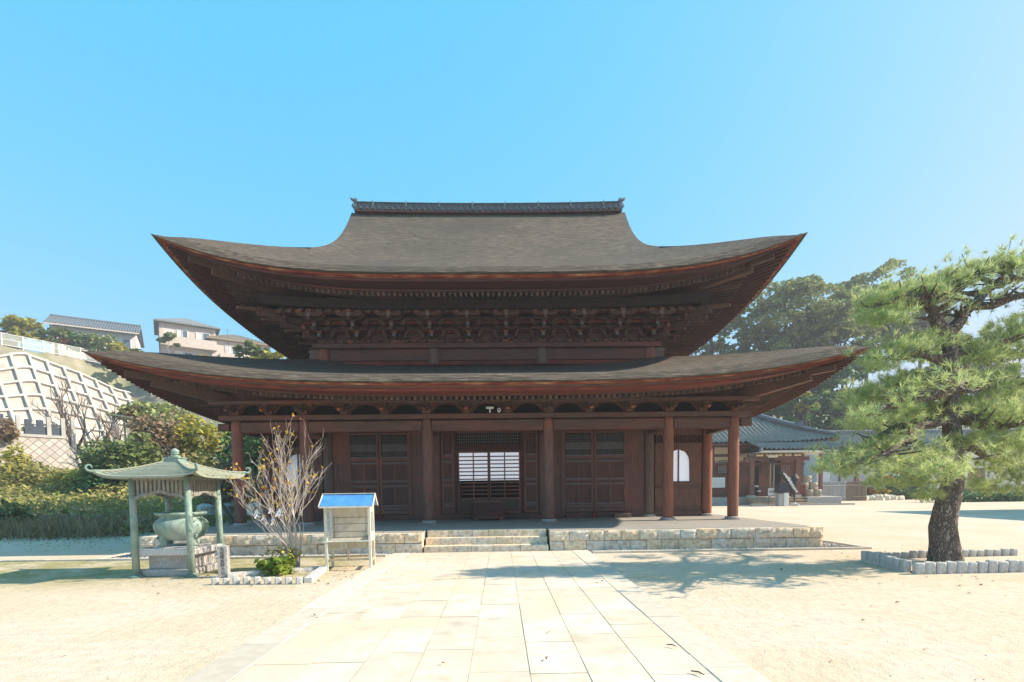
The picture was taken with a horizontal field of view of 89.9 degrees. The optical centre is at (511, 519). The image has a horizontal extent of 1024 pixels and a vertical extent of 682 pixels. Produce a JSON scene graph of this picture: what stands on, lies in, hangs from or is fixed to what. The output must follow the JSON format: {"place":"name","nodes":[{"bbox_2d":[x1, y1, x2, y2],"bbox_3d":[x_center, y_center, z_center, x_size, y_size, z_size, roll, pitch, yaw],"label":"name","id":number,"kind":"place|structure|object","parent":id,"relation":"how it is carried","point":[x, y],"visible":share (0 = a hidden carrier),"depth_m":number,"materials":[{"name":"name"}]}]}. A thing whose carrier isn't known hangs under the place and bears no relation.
{"place":"outdoors","nodes":[
{"label":"outdoors","id":0,"kind":"place"},
{"bbox_2d":[0,534,149,553],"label":"thin grass","id":1,"kind":"structure","parent":0,"point":[66,539],"depth_m":17.46,"materials":[{"name":"green plant"}]},
{"bbox_2d":[0,345,261,523],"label":"hillside","id":2,"kind":"structure","parent":0,"point":[100,372],"depth_m":69.41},
{"bbox_2d":[0,330,20,348],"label":"building","id":3,"kind":"structure","parent":2,"relation":"on","point":[9,342],"depth_m":71.13,"materials":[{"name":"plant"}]},
{"bbox_2d":[0,441,32,480],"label":"shrub","id":4,"kind":"object","parent":2,"relation":"on","point":[15,459],"visible":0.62,"depth_m":35.18,"materials":[{"name":"yellow plant"}]},
{"bbox_2d":[0,314,51,349],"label":"garden tree","id":5,"kind":"object","parent":2,"relation":"on","point":[22,326],"visible":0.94,"depth_m":70.58,"materials":[{"name":"green plant"}]},
{"bbox_2d":[0,460,75,495],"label":"shrub","id":6,"kind":"object","parent":2,"relation":"on","point":[36,471],"visible":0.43,"depth_m":34.66,"materials":[{"name":"green plant"}]},
{"bbox_2d":[0,434,81,482],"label":"stone terrace wall","id":7,"kind":"structure","parent":2,"relation":"on","point":[55,451],"depth_m":38.50,"materials":[{"name":"concrete"}]},
{"bbox_2d":[0,415,20,441],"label":"shrub","id":8,"kind":"object","parent":7,"relation":"on","point":[9,431],"visible":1,"depth_m":36.16,"materials":[{"name":"brown plant"}]},
{"bbox_2d":[2,415,76,451],"bbox_3d":[-35.502,-6.391,38.058,0.260,2.550,4.843,2,5,38],"label":"terrace fence","id":9,"kind":"object","parent":7,"relation":"on","point":[48,429],"visible":0.85,"depth_m":38.68,"materials":[{"name":"concrete"}]},
{"bbox_2d":[0,332,98,362],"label":"fence","id":10,"kind":"object","parent":2,"relation":"on","point":[23,348],"visible":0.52,"depth_m":66.58,"materials":[{"name":"white paint"}]},
{"bbox_2d":[34,326,73,354],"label":"pruned tree","id":11,"kind":"object","parent":2,"relation":"on","point":[50,332],"visible":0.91,"depth_m":69.88,"materials":[{"name":"green plant"}]},
{"bbox_2d":[26,379,95,446],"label":"bare tree","id":12,"kind":"object","parent":2,"relation":"on","point":[67,424],"visible":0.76,"depth_m":42.89,"materials":[{"name":"brown plant"}]},
{"bbox_2d":[0,352,134,445],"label":"concrete grid wall","id":13,"kind":"structure","parent":2,"relation":"on","point":[25,377],"depth_m":62.40,"materials":[{"name":"grey concrete"}]},
{"bbox_2d":[41,468,103,494],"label":"shrub","id":14,"kind":"object","parent":2,"relation":"on","point":[68,476],"visible":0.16,"depth_m":34.30,"materials":[{"name":"green plant"}]},
{"bbox_2d":[62,331,89,352],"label":"hedge shrub","id":15,"kind":"object","parent":2,"relation":"on","point":[72,338],"visible":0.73,"depth_m":71.05,"materials":[{"name":"green plant"}]},
{"bbox_2d":[47,373,122,459],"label":"bare tree","id":16,"kind":"object","parent":2,"relation":"on","point":[83,431],"visible":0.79,"depth_m":41.08,"materials":[{"name":"brown plant"}]},
{"bbox_2d":[70,332,104,350],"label":"hedge shrub","id":17,"kind":"object","parent":2,"relation":"on","point":[85,343],"visible":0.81,"depth_m":71.11,"materials":[{"name":"green plant"}]},
{"bbox_2d":[43,314,144,363],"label":"long tiled house","id":18,"kind":"structure","parent":2,"relation":"on","point":[130,336],"depth_m":78.44,"materials":[{"name":"grey tile"}]},
{"bbox_2d":[73,457,126,500],"bbox_3d":[-26.030,-2.412,32.529,3.161,3.217,2.980,-3,4,-34],"label":"shrub","id":19,"kind":"object","parent":2,"relation":"on","point":[91,477],"visible":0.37,"depth_m":31.97,"materials":[{"name":"green plant"}]},
{"bbox_2d":[90,334,119,351],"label":"hedge shrub","id":20,"kind":"object","parent":2,"relation":"on","point":[105,339],"visible":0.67,"depth_m":71.16,"materials":[{"name":"green plant"}]},
{"bbox_2d":[90,413,137,442],"bbox_3d":[-30.814,-6.285,40.511,4.144,4.231,2.758,0,4,12],"label":"bare tree","id":21,"kind":"object","parent":2,"relation":"on","point":[110,429],"visible":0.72,"depth_m":39.98,"materials":[{"name":"brown plant"}]},
{"bbox_2d":[103,341,128,350],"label":"hedge shrub","id":22,"kind":"object","parent":2,"relation":"on","point":[114,346],"visible":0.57,"depth_m":71.21,"materials":[{"name":"yellow plant"}]},
{"bbox_2d":[74,432,164,498],"bbox_3d":[-25.585,-3.282,33.640,5.311,5.220,4.526,-1,4,-1],"label":"shrub","id":23,"kind":"object","parent":2,"relation":"on","point":[124,454],"visible":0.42,"depth_m":32.52,"materials":[{"name":"green plant"}]},
{"bbox_2d":[0,459,264,537],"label":"undergrowth","id":24,"kind":"object","parent":2,"relation":"on","point":[74,500],"visible":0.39,"depth_m":27.63,"materials":[{"name":"green plant"}]},
{"bbox_2d":[106,413,166,449],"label":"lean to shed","id":25,"kind":"object","parent":2,"relation":"on","point":[121,416],"visible":0.3,"depth_m":41.53,"materials":[{"name":"brown metal"}]},
{"bbox_2d":[125,413,180,448],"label":"shrub","id":26,"kind":"object","parent":2,"relation":"on","point":[154,423],"visible":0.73,"depth_m":35.13,"materials":[{"name":"brown plant"}]},
{"bbox_2d":[105,399,200,423],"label":"shrub","id":27,"kind":"object","parent":2,"relation":"on","point":[158,409],"visible":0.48,"depth_m":43.95,"materials":[{"name":"green plant"}]},
{"bbox_2d":[156,332,180,352],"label":"garden pine","id":28,"kind":"object","parent":2,"relation":"on","point":[166,337],"visible":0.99,"depth_m":72.20,"materials":[{"name":"green plant"}]},
{"bbox_2d":[148,408,213,481],"bbox_3d":[-24.509,-5.327,37.420,4.945,5.911,4.871,-4,5,-44],"label":"shrub","id":29,"kind":"object","parent":2,"relation":"on","point":[164,453],"visible":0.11,"depth_m":36.90,"materials":[{"name":"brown plant"}]},
{"bbox_2d":[153,318,219,355],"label":"two storey house","id":30,"kind":"structure","parent":2,"relation":"on","point":[190,338],"depth_m":75.46,"materials":[{"name":"paint"}]},
{"bbox_2d":[164,413,227,458],"bbox_3d":[-23.253,-6.098,37.436,4.102,3.492,4.148,2,4,38],"label":"shrub","id":31,"kind":"object","parent":2,"relation":"on","point":[207,431],"visible":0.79,"depth_m":36.96,"materials":[{"name":"yellow plant"}]},
{"bbox_2d":[181,442,231,487],"bbox_3d":[-20.583,-3.368,34.606,3.445,3.878,3.358,2,4,36],"label":"shrub","id":32,"kind":"object","parent":2,"relation":"on","point":[205,459],"visible":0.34,"depth_m":34.23,"materials":[{"name":"green plant"}]},
{"bbox_2d":[198,459,233,504],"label":"shrub","id":33,"kind":"object","parent":2,"relation":"on","point":[225,498],"visible":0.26,"depth_m":24.66,"materials":[{"name":"green plant"}]},
{"bbox_2d":[211,432,261,479],"bbox_3d":[-18.306,-5.037,35.680,4.399,5.562,3.815,-1,4,-1],"label":"shrub","id":34,"kind":"object","parent":2,"relation":"on","point":[226,448],"visible":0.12,"depth_m":34.62,"materials":[{"name":"green plant"}]},
{"bbox_2d":[206,329,270,357],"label":"tan roof house","id":35,"kind":"structure","parent":2,"relation":"on","point":[225,343],"depth_m":78.02,"materials":[{"name":"paint"}]},
{"bbox_2d":[231,340,269,357],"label":"evergreen tree","id":36,"kind":"object","parent":2,"relation":"on","point":[250,348],"visible":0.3,"depth_m":58.98,"materials":[{"name":"green plant"}]},
{"bbox_2d":[249,350,287,358],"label":"bamboo clump","id":37,"kind":"object","parent":2,"relation":"on","point":[270,355],"visible":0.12,"depth_m":56.01,"materials":[{"name":"green plant"}]},
{"bbox_2d":[246,503,264,514],"bbox_3d":[-11.501,-0.489,23.056,0.845,0.538,0.792,2,4,37],"label":"rock","id":38,"kind":"object","parent":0,"point":[252,505],"visible":0.6,"depth_m":22.78,"materials":[{"name":"stone"}]},
{"bbox_2d":[229,551,719,681],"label":"stone path","id":39,"kind":"structure","parent":0,"point":[500,653],"depth_m":5.59,"materials":[{"name":"stone"}]},
{"bbox_2d":[0,498,1023,681],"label":"ground","id":40,"kind":"structure","parent":0,"point":[956,635],"depth_m":7.03,"materials":[{"name":"beige sand"}]},
{"bbox_2d":[0,499,38,524],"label":"shrub","id":41,"kind":"object","parent":40,"relation":"on","point":[8,510],"visible":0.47,"depth_m":21.76,"materials":[{"name":"green plant"}]},
{"bbox_2d":[0,508,222,540],"bbox_3d":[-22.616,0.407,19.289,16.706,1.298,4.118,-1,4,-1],"label":"dry grass","id":42,"kind":"structure","parent":40,"relation":"on","point":[47,527],"depth_m":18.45,"materials":[{"name":"green plant"}]},
{"bbox_2d":[84,448,250,578],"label":"incense pavilion","id":43,"kind":"structure","parent":40,"relation":"on","point":[155,479],"depth_m":9.66,"materials":[{"name":"green metal"}]},
{"bbox_2d":[139,543,221,576],"bbox_3d":[-6.589,0.779,10.285,1.080,0.545,1.080,-1,4,-1],"label":"stone pedestal","id":44,"kind":"object","parent":40,"relation":"on","point":[170,560],"visible":0.78,"depth_m":9.88,"materials":[{"name":"stone"}]},
{"bbox_2d":[153,511,208,546],"bbox_3d":[-6.589,0.185,10.248,0.964,0.684,0.950,-1,4,-1],"label":"incense burner","id":45,"kind":"object","parent":44,"relation":"on","point":[170,526],"visible":0.87,"depth_m":9.90,"materials":[{"name":"green metal"}]},
{"bbox_2d":[196,504,214,514],"bbox_3d":[-14.035,-0.483,23.514,0.818,0.500,0.703,2,4,38],"label":"rock","id":46,"kind":"object","parent":40,"relation":"on","point":[209,509],"visible":0.85,"depth_m":23.27,"materials":[{"name":"stone"}]},
{"bbox_2d":[217,545,230,577],"bbox_3d":[-5.404,0.795,9.618,0.170,0.665,0.173,-2,4,-15],"label":"stone marker","id":47,"kind":"object","parent":40,"relation":"on","point":[223,555],"visible":1,"depth_m":9.54,"materials":[{"name":"stone"}]},
{"bbox_2d":[207,455,257,524],"bbox_3d":[-12.809,-1.361,23.737,2.803,3.408,1.205,1,4,20],"label":"shrub","id":48,"kind":"object","parent":40,"relation":"on","point":[229,517],"visible":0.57,"depth_m":23.48,"materials":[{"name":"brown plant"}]},
{"bbox_2d":[230,466,264,520],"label":"shrub","id":49,"kind":"object","parent":40,"relation":"on","point":[258,483],"visible":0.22,"depth_m":23.90,"materials":[{"name":"green plant"}]},
{"bbox_2d":[232,436,263,503],"bbox_3d":[-14.026,-2.846,27.758,2.294,5.309,2.240,-4,5,-39],"label":"shrub","id":50,"kind":"object","parent":40,"relation":"on","point":[254,453],"visible":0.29,"depth_m":27.50,"materials":[{"name":"green plant"}]},
{"bbox_2d":[223,413,326,567],"bbox_3d":[-4.577,-0.498,10.033,2.058,3.087,1.686,-2,4,-20],"label":"bare shrub tree","id":51,"kind":"object","parent":40,"relation":"on","point":[281,477],"visible":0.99,"depth_m":10.17,"materials":[{"name":"brown plant"}]},
{"bbox_2d":[254,554,296,575],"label":"leafy plant","id":52,"kind":"object","parent":40,"relation":"on","point":[276,565],"visible":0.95,"depth_m":9.75,"materials":[{"name":"green plant"}]},
{"bbox_2d":[261,543,305,558],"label":"yellow plant","id":53,"kind":"object","parent":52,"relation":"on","point":[290,552],"visible":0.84,"depth_m":10.10,"materials":[{"name":"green plant"}]},
{"bbox_2d":[318,493,377,570],"bbox_3d":[-3.298,0.229,10.454,1.041,1.539,0.875,-1,4,-8],"label":"candle box","id":54,"kind":"object","parent":40,"relation":"on","point":[351,520],"visible":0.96,"depth_m":10.37,"materials":[{"name":"beige paint"}]},
{"bbox_2d":[0,539,871,561],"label":"gutter kerb","id":55,"kind":"structure","parent":40,"relation":"on","point":[107,558],"depth_m":12.39,"materials":[{"name":"stone"}]},
{"bbox_2d":[181,550,770,681],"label":"path kerb","id":56,"kind":"structure","parent":40,"relation":"on","point":[716,660],"depth_m":5.59,"materials":[{"name":"stone"}]},
{"bbox_2d":[139,514,822,556],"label":"stone platform","id":57,"kind":"structure","parent":40,"relation":"on","point":[512,534],"depth_m":12.99,"materials":[{"name":"beige stone"}]},
{"bbox_2d":[82,197,873,526],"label":"temple hall","id":58,"kind":"structure","parent":57,"relation":"on","point":[410,341],"depth_m":16.58,"materials":[{"name":"wood"}]},
{"bbox_2d":[283,450,313,489],"bbox_3d":[-7.546,-1.744,18.114,1.080,1.400,0.120,-1,4,-1],"label":"window","id":59,"kind":"structure","parent":58,"relation":"in","point":[295,455],"depth_m":18.13,"materials":[{"name":"white paper"}]},
{"bbox_2d":[348,433,379,514],"bbox_3d":[-5.240,-1.614,18.135,1.070,2.880,0.095,-1,4,-1],"label":"door","id":60,"kind":"structure","parent":58,"relation":"in","point":[363,453],"depth_m":18.11,"materials":[{"name":"brown wood"}]},
{"bbox_2d":[378,432,409,514],"bbox_3d":[-4.150,-1.630,18.157,1.070,2.880,0.095,-1,4,-1],"label":"door","id":61,"kind":"structure","parent":58,"relation":"in","point":[393,452],"depth_m":18.15,"materials":[{"name":"brown wood"}]},
{"bbox_2d":[441,432,454,513],"bbox_3d":[-2.272,-1.656,18.196,0.454,2.880,0.095,-1,4,-1],"label":"door","id":62,"kind":"structure","parent":58,"relation":"in","point":[447,459],"depth_m":18.19,"materials":[{"name":"brown wood"}]},
{"bbox_2d":[457,451,488,512],"bbox_3d":[-1.364,-1.328,18.251,1.105,2.195,0.035,-1,4,-1],"label":"sliding door","id":63,"kind":"structure","parent":58,"relation":"in","point":[472,465],"depth_m":18.23,"materials":[{"name":"white"}]},
{"bbox_2d":[489,451,520,512],"bbox_3d":[-0.254,-1.341,18.239,1.115,2.195,0.035,-1,4,-1],"label":"sliding door","id":64,"kind":"structure","parent":58,"relation":"in","point":[503,465],"depth_m":18.22,"materials":[{"name":"white"}]},
{"bbox_2d":[523,431,537,512],"bbox_3d":[0.675,-1.698,18.257,0.504,2.880,0.095,-1,4,-1],"label":"door","id":65,"kind":"structure","parent":58,"relation":"in","point":[530,438],"depth_m":18.25,"materials":[{"name":"brown wood"}]},
{"bbox_2d":[564,431,593,511],"bbox_3d":[2.363,-1.721,18.292,1.100,2.880,0.095,-1,4,-1],"label":"door","id":66,"kind":"structure","parent":58,"relation":"in","point":[578,445],"depth_m":18.29,"materials":[{"name":"brown wood"}]},
{"bbox_2d":[594,430,624,511],"bbox_3d":[3.503,-1.737,18.316,1.140,2.880,0.095,-1,4,-1],"label":"door","id":67,"kind":"structure","parent":58,"relation":"in","point":[609,445],"depth_m":18.31,"materials":[{"name":"brown wood"}]},
{"bbox_2d":[673,446,693,484],"bbox_3d":[5.969,-1.934,18.394,1.080,1.400,0.120,-1,4,-1],"label":"window","id":68,"kind":"structure","parent":58,"relation":"in","point":[682,472],"depth_m":18.42,"materials":[{"name":"white paper"}]},
{"bbox_2d":[472,500,504,520],"bbox_3d":[-0.795,-0.325,17.637,1.120,0.675,0.660,-1,4,-1],"label":"offering box","id":69,"kind":"object","parent":57,"relation":"on","point":[485,509],"visible":1,"depth_m":17.34,"materials":[{"name":"brown wood"}]},
{"bbox_2d":[109,542,852,557],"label":"gravel","id":70,"kind":"structure","parent":40,"relation":"on","point":[824,544],"depth_m":12.79,"materials":[{"name":"grey gravel"}]},
{"bbox_2d":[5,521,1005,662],"bbox_3d":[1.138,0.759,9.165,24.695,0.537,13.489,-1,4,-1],"label":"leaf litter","id":71,"kind":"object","parent":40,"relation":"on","point":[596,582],"visible":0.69,"depth_m":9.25,"materials":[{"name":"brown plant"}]},
{"bbox_2d":[712,414,854,505],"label":"side hall","id":72,"kind":"structure","parent":40,"relation":"on","point":[764,440],"depth_m":42.98,"materials":[{"name":"wood"}]},
{"bbox_2d":[712,477,724,496],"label":"notice board","id":73,"kind":"object","parent":72,"relation":"on","point":[718,482],"visible":0.93,"depth_m":41.73,"materials":[{"name":"white"}]},
{"bbox_2d":[774,472,797,505],"bbox_3d":[20.475,-2.283,38.241,1.466,2.517,0.655,-1,4,-1],"label":"sheltered stand","id":74,"kind":"object","parent":40,"relation":"on","point":[782,490],"visible":0.96,"depth_m":38.04,"materials":[{"name":"stone"}]},
{"bbox_2d":[767,394,835,429],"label":"tree","id":75,"kind":"object","parent":40,"relation":"on","point":[812,423],"visible":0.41,"depth_m":59.65,"materials":[{"name":"green plant"}]},
{"bbox_2d":[792,391,821,449],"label":"tree","id":76,"kind":"object","parent":40,"relation":"on","point":[803,410],"visible":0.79,"depth_m":59.08,"materials":[{"name":"green plant"}]},
{"bbox_2d":[803,496,841,503],"bbox_3d":[24.252,-1.497,40.127,2.700,0.620,0.650,-1,4,-1],"label":"stone ledge","id":77,"kind":"object","parent":40,"relation":"on","point":[827,499],"visible":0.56,"depth_m":39.80,"materials":[{"name":"stone"}]},
{"bbox_2d":[822,481,866,500],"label":"bamboo fence","id":78,"kind":"object","parent":40,"relation":"on","point":[853,491],"visible":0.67,"depth_m":47.85,"materials":[{"name":"grey wood"}]},
{"bbox_2d":[875,470,931,498],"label":"dark hedge","id":79,"kind":"object","parent":40,"relation":"on","point":[906,494],"visible":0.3,"depth_m":49.72,"materials":[{"name":"green plant"}]},
{"bbox_2d":[900,559,911,572],"bbox_3d":[7.112,0.863,9.265,0.139,0.289,0.182,2,2,6],"label":"edging stone","id":80,"kind":"object","parent":40,"relation":"on","point":[906,566],"visible":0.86,"depth_m":9.20,"materials":[{"name":"grey stone"}]},
{"bbox_2d":[804,231,1023,561],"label":"pine tree","id":81,"kind":"object","parent":40,"relation":"on","point":[955,381],"visible":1,"depth_m":9.58,"materials":[{"name":"green plant"}]},
{"bbox_2d":[804,428,1023,495],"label":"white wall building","id":82,"kind":"structure","parent":40,"relation":"on","point":[930,433],"depth_m":54.84,"materials":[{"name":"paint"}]},
{"bbox_2d":[912,562,925,574],"bbox_3d":[7.156,0.885,9.020,0.191,0.260,0.131,-2,1,-2],"label":"edging stone","id":83,"kind":"object","parent":40,"relation":"on","point":[918,568],"visible":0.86,"depth_m":8.96,"materials":[{"name":"grey stone"}]},
{"bbox_2d":[923,561,935,573],"bbox_3d":[7.344,0.877,9.027,0.188,0.281,0.130,-3,2,-2],"label":"edging stone","id":84,"kind":"object","parent":40,"relation":"on","point":[930,567],"visible":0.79,"depth_m":8.96,"materials":[{"name":"stone"}]},
{"bbox_2d":[935,562,946,573],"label":"edging stone","id":85,"kind":"object","parent":40,"relation":"on","point":[941,567],"visible":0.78,"depth_m":8.97,"materials":[{"name":"grey stone"}]},
{"bbox_2d":[945,561,956,573],"bbox_3d":[7.724,0.871,9.041,0.169,0.281,0.130,-1,3,-2],"label":"edging stone","id":86,"kind":"object","parent":40,"relation":"on","point":[951,567],"visible":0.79,"depth_m":8.98,"materials":[{"name":"stone"}]},
{"bbox_2d":[955,561,967,573],"bbox_3d":[7.916,0.868,9.050,0.194,0.280,0.131,1,1,-3],"label":"edging stone","id":87,"kind":"object","parent":40,"relation":"on","point":[962,567],"visible":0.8,"depth_m":8.99,"materials":[{"name":"grey stone"}]},
{"bbox_2d":[905,556,1023,570],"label":"bed soil","id":88,"kind":"structure","parent":40,"relation":"on","point":[967,559],"depth_m":10.52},
{"bbox_2d":[908,489,1023,501],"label":"clipped hedge","id":89,"kind":"object","parent":40,"relation":"on","point":[968,496],"visible":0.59,"depth_m":41.31,"materials":[{"name":"green plant"}]},
{"bbox_2d":[976,561,987,572],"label":"edging stone","id":90,"kind":"object","parent":40,"relation":"on","point":[982,566],"visible":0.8,"depth_m":9.00,"materials":[{"name":"stone"}]},
{"bbox_2d":[986,560,997,572],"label":"edging stone","id":91,"kind":"object","parent":40,"relation":"on","point":[992,566],"visible":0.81,"depth_m":9.01,"materials":[{"name":"grey stone"}]},
{"bbox_2d":[998,561,1008,572],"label":"edging stone","id":92,"kind":"object","parent":40,"relation":"on","point":[1003,566],"visible":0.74,"depth_m":9.02,"materials":[{"name":"stone"}]},
{"bbox_2d":[1005,559,1018,572],"bbox_3d":[8.858,0.851,9.091,0.185,0.292,0.130,0,1,-2],"label":"edging stone","id":93,"kind":"object","parent":40,"relation":"on","point":[1013,566],"visible":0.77,"depth_m":9.03,"materials":[{"name":"grey stone"}]},
{"bbox_2d":[0,0,1023,397],"label":"sky","id":94,"kind":"structure","parent":0,"point":[878,131],"materials":[{"name":"blue"}]},
{"bbox_2d":[773,398,1022,429],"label":"wooded hill","id":95,"kind":"structure","parent":0,"point":[866,429],"depth_m":100.74,"materials":[{"name":"plant"}]},
{"bbox_2d":[691,317,750,355],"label":"tree","id":96,"kind":"object","parent":95,"relation":"on","point":[712,347],"visible":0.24,"depth_m":74.25,"materials":[{"name":"green plant"}]},
{"bbox_2d":[731,330,795,352],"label":"tree","id":97,"kind":"object","parent":95,"relation":"on","point":[758,344],"visible":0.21,"depth_m":71.75,"materials":[{"name":"green plant"}]},
{"bbox_2d":[729,274,849,409],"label":"tree","id":98,"kind":"object","parent":95,"relation":"on","point":[797,293],"visible":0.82,"depth_m":68.33,"materials":[{"name":"green plant"}]},
{"bbox_2d":[763,377,835,418],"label":"tree","id":99,"kind":"object","parent":95,"relation":"on","point":[826,384],"visible":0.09,"depth_m":64.10,"materials":[{"name":"green plant"}]},
{"bbox_2d":[788,289,887,418],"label":"tree","id":100,"kind":"object","parent":95,"relation":"on","point":[812,334],"visible":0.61,"depth_m":67.99,"materials":[{"name":"green plant"}]},
{"bbox_2d":[808,356,885,428],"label":"tree","id":101,"kind":"object","parent":95,"relation":"on","point":[849,371],"visible":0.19,"depth_m":64.48,"materials":[{"name":"green plant"}]},
{"bbox_2d":[811,388,888,429],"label":"tree","id":102,"kind":"object","parent":95,"relation":"on","point":[825,402],"visible":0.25,"depth_m":60.49,"materials":[{"name":"green plant"}]},
{"bbox_2d":[810,258,925,384],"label":"tree","id":103,"kind":"object","parent":95,"relation":"on","point":[861,278],"visible":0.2,"depth_m":74.85,"materials":[{"name":"green plant"}]},
{"bbox_2d":[831,385,905,429],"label":"tree","id":104,"kind":"object","parent":95,"relation":"on","point":[836,414],"visible":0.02,"depth_m":62.24,"materials":[{"name":"green plant"}]},
{"bbox_2d":[878,275,970,368],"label":"tree","id":105,"kind":"object","parent":95,"relation":"on","point":[947,319],"visible":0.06,"depth_m":74.83,"materials":[{"name":"green plant"}]},
{"bbox_2d":[887,359,982,428],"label":"tree","id":106,"kind":"object","parent":95,"relation":"on","point":[941,368],"visible":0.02,"depth_m":65.30,"materials":[{"name":"green plant"}]},
{"bbox_2d":[928,333,1023,403],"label":"tree","id":107,"kind":"object","parent":95,"relation":"on","point":[984,367],"visible":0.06,"depth_m":69.50,"materials":[{"name":"green plant"}]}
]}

